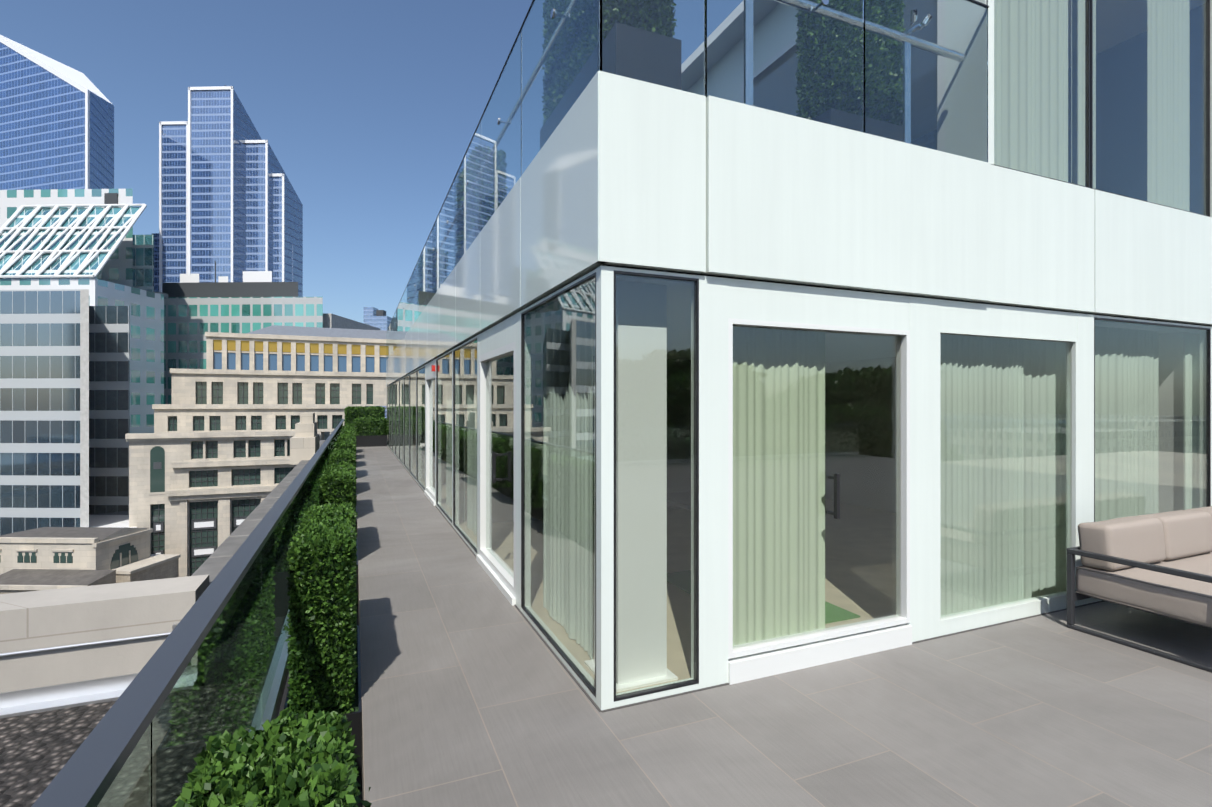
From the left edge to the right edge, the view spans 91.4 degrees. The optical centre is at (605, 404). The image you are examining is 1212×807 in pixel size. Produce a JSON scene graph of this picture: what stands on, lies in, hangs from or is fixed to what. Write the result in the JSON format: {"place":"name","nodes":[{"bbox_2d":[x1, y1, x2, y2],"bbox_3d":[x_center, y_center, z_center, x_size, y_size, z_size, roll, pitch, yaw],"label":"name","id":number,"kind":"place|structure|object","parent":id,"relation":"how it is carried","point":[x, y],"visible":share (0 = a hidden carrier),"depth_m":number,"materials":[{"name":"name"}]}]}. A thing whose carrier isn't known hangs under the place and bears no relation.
{"place":"outdoors","nodes":[
{"label":"outdoors","id":0,"kind":"place"},
{"bbox_2d":[0,35,113,189],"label":"skyscraper","id":1,"kind":"structure","parent":0,"point":[56,124],"depth_m":277.34,"materials":[{"name":"blue glass"}]},
{"bbox_2d":[0,527,180,593],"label":"stone building","id":2,"kind":"structure","parent":0,"point":[43,558],"depth_m":45.38,"materials":[{"name":"stone"}]},
{"bbox_2d":[152,85,302,296],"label":"stepped glass tower","id":3,"kind":"structure","parent":0,"point":[230,204],"depth_m":313.20,"materials":[{"name":"blue glass"}]},
{"bbox_2d":[125,332,386,576],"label":"stone building","id":4,"kind":"structure","parent":0,"point":[210,468],"depth_m":71.12,"materials":[{"name":"beige stone"}]},
{"bbox_2d":[246,325,386,338],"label":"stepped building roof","id":5,"kind":"structure","parent":4,"relation":"on","point":[320,332],"depth_m":86.26,"materials":[{"name":"metal"}]},
{"bbox_2d":[0,0,531,322],"label":"sky","id":6,"kind":"structure","parent":0,"point":[371,111],"materials":[{"name":"blue"}]},
{"bbox_2d":[278,601,362,806],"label":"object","id":7,"kind":"structure","parent":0,"point":[360,796],"depth_m":4.37,"materials":[{"name":"stone"}]},
{"bbox_2d":[0,700,116,806],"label":"gravel roof","id":8,"kind":"structure","parent":7,"relation":"on","point":[38,750],"depth_m":3.83,"materials":[{"name":"grey gravel"}]},
{"bbox_2d":[0,413,319,692],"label":"stone parapet","id":9,"kind":"structure","parent":7,"relation":"on","point":[29,620],"depth_m":4.51,"materials":[{"name":"beige stone"}]},
{"bbox_2d":[0,623,177,718],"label":"parapet flashing","id":10,"kind":"object","parent":9,"relation":"attached to","point":[51,697],"visible":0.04,"depth_m":4.38,"materials":[{"name":"silver metal"}]},
{"bbox_2d":[191,440,325,584],"bbox_3d":[-8.011,1.650,15.678,0.350,0.160,22.838,0,0,-23],"label":"parapet coping","id":11,"kind":"object","parent":9,"relation":"on","point":[217,560],"visible":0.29,"depth_m":7.32,"materials":[{"name":"grey stone"}]},
{"bbox_2d":[318,461,357,606],"bbox_3d":[-3.102,1.433,6.874,0.411,1.453,1.407,0,0,-23],"label":"hedge","id":12,"kind":"object","parent":7,"relation":"on","point":[337,483],"visible":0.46,"depth_m":6.32,"materials":[{"name":"green plant"}]},
{"bbox_2d":[328,448,356,535],"bbox_3d":[-4.127,1.432,9.262,0.429,1.455,1.413,0,0,-23],"label":"hedge","id":13,"kind":"object","parent":7,"relation":"on","point":[337,456],"visible":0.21,"depth_m":8.75,"materials":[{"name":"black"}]},
{"bbox_2d":[334,439,356,487],"bbox_3d":[-5.150,1.429,11.653,0.455,1.461,1.432,0,0,-23],"label":"hedge","id":14,"kind":"object","parent":7,"relation":"on","point":[344,444],"visible":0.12,"depth_m":11.15,"materials":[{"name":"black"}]},
{"bbox_2d":[337,433,356,473],"bbox_3d":[-6.176,1.426,14.041,0.463,1.467,1.454,0,0,-23],"label":"hedge","id":15,"kind":"object","parent":7,"relation":"on","point":[348,436],"visible":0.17,"depth_m":13.55,"materials":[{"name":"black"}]},
{"bbox_2d":[339,429,356,455],"bbox_3d":[-7.183,1.421,16.438,0.464,1.478,1.476,0,0,-23],"label":"hedge","id":16,"kind":"object","parent":7,"relation":"on","point":[347,431],"visible":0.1,"depth_m":16.03,"materials":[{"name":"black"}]},
{"bbox_2d":[341,426,355,430],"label":"hedge","id":17,"kind":"object","parent":7,"relation":"on","point":[349,428],"visible":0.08,"depth_m":18.36,"materials":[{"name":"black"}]},
{"bbox_2d":[342,423,356,428],"bbox_3d":[-9.221,1.409,21.221,0.506,1.502,1.504,0,0,-23],"label":"hedge","id":18,"kind":"object","parent":7,"relation":"on","point":[349,424],"visible":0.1,"depth_m":20.86,"materials":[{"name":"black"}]},
{"bbox_2d":[363,307,391,417],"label":"building","id":19,"kind":"structure","parent":0,"point":[376,317],"depth_m":607.88,"materials":[{"name":"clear glass"}]},
{"bbox_2d":[356,446,1211,806],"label":"terrace floor","id":20,"kind":"structure","parent":0,"point":[474,694],"depth_m":3.24,"materials":[{"name":"tile"}]},
{"bbox_2d":[31,419,344,806],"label":"balustrade rail","id":21,"kind":"object","parent":20,"relation":"on","point":[87,774],"visible":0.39,"depth_m":1.41,"materials":[{"name":"grey metal"}]},
{"bbox_2d":[97,422,343,806],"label":"glass balustrade","id":22,"kind":"object","parent":21,"relation":"attached to","point":[224,682],"visible":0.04,"depth_m":2.17,"materials":[{"name":"clear glass"}]},
{"bbox_2d":[173,708,371,806],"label":"hedge","id":23,"kind":"object","parent":20,"relation":"on","point":[297,760],"visible":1,"depth_m":1.24,"materials":[{"name":"green plant"}]},
{"bbox_2d":[280,502,361,792],"bbox_3d":[-1.822,1.443,3.853,0.408,1.433,1.400,0,0,-23],"label":"hedge","id":24,"kind":"object","parent":20,"relation":"on","point":[323,652],"visible":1,"depth_m":3.28,"materials":[{"name":"green plant"}]},
{"bbox_2d":[344,406,384,424],"bbox_3d":[-10.421,0.874,25.549,1.682,1.671,0.846,0,0,-23],"label":"hedge","id":25,"kind":"object","parent":20,"relation":"on","point":[352,413],"visible":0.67,"depth_m":25.27,"materials":[{"name":"green plant"}]},
{"bbox_2d":[353,417,387,446],"bbox_3d":[-9.717,1.100,24.407,1.394,1.220,0.782,0,0,-23],"label":"hedge planter","id":26,"kind":"object","parent":20,"relation":"on","point":[371,432],"visible":0.96,"depth_m":24.16,"materials":[{"name":"black"}]},
{"bbox_2d":[386,0,1211,712],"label":"penthouse frames","id":27,"kind":"structure","parent":20,"relation":"on","point":[740,214],"depth_m":4.10,"materials":[{"name":"white metal"}]},
{"bbox_2d":[387,0,828,338],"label":"handrail","id":28,"kind":"object","parent":27,"relation":"on","point":[825,2],"visible":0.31,"depth_m":4.01,"materials":[{"name":"metal"}]},
{"bbox_2d":[386,0,1207,697],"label":"glass windows","id":29,"kind":"structure","parent":27,"relation":"in","point":[814,410],"depth_m":4.27,"materials":[{"name":"clear glass"}]},
{"bbox_2d":[1067,506,1211,671],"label":"sofa","id":30,"kind":"object","parent":20,"relation":"on","point":[1160,564],"visible":1,"depth_m":4.41,"materials":[{"name":"grey fabric"}]},
{"bbox_3d":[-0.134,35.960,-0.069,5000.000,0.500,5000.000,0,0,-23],"label":"city ground","id":31,"kind":"structure","parent":0,"visible":0},
{"bbox_2d":[0,289,129,535],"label":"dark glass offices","id":32,"kind":"structure","parent":31,"relation":"on","point":[64,398],"depth_m":63.96,"materials":[{"name":"concrete"}]},
{"bbox_2d":[0,188,163,432],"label":"office building","id":33,"kind":"structure","parent":31,"relation":"on","point":[55,239],"depth_m":101.68,"materials":[{"name":"green glass"}]},
{"bbox_2d":[89,515,136,527],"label":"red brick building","id":34,"kind":"structure","parent":31,"relation":"on","point":[120,521],"depth_m":67.78,"materials":[{"name":"white"}]},
{"bbox_2d":[154,261,379,439],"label":"grey office building","id":35,"kind":"structure","parent":31,"relation":"on","point":[195,309],"depth_m":117.64,"materials":[{"name":"grey"}]}
]}

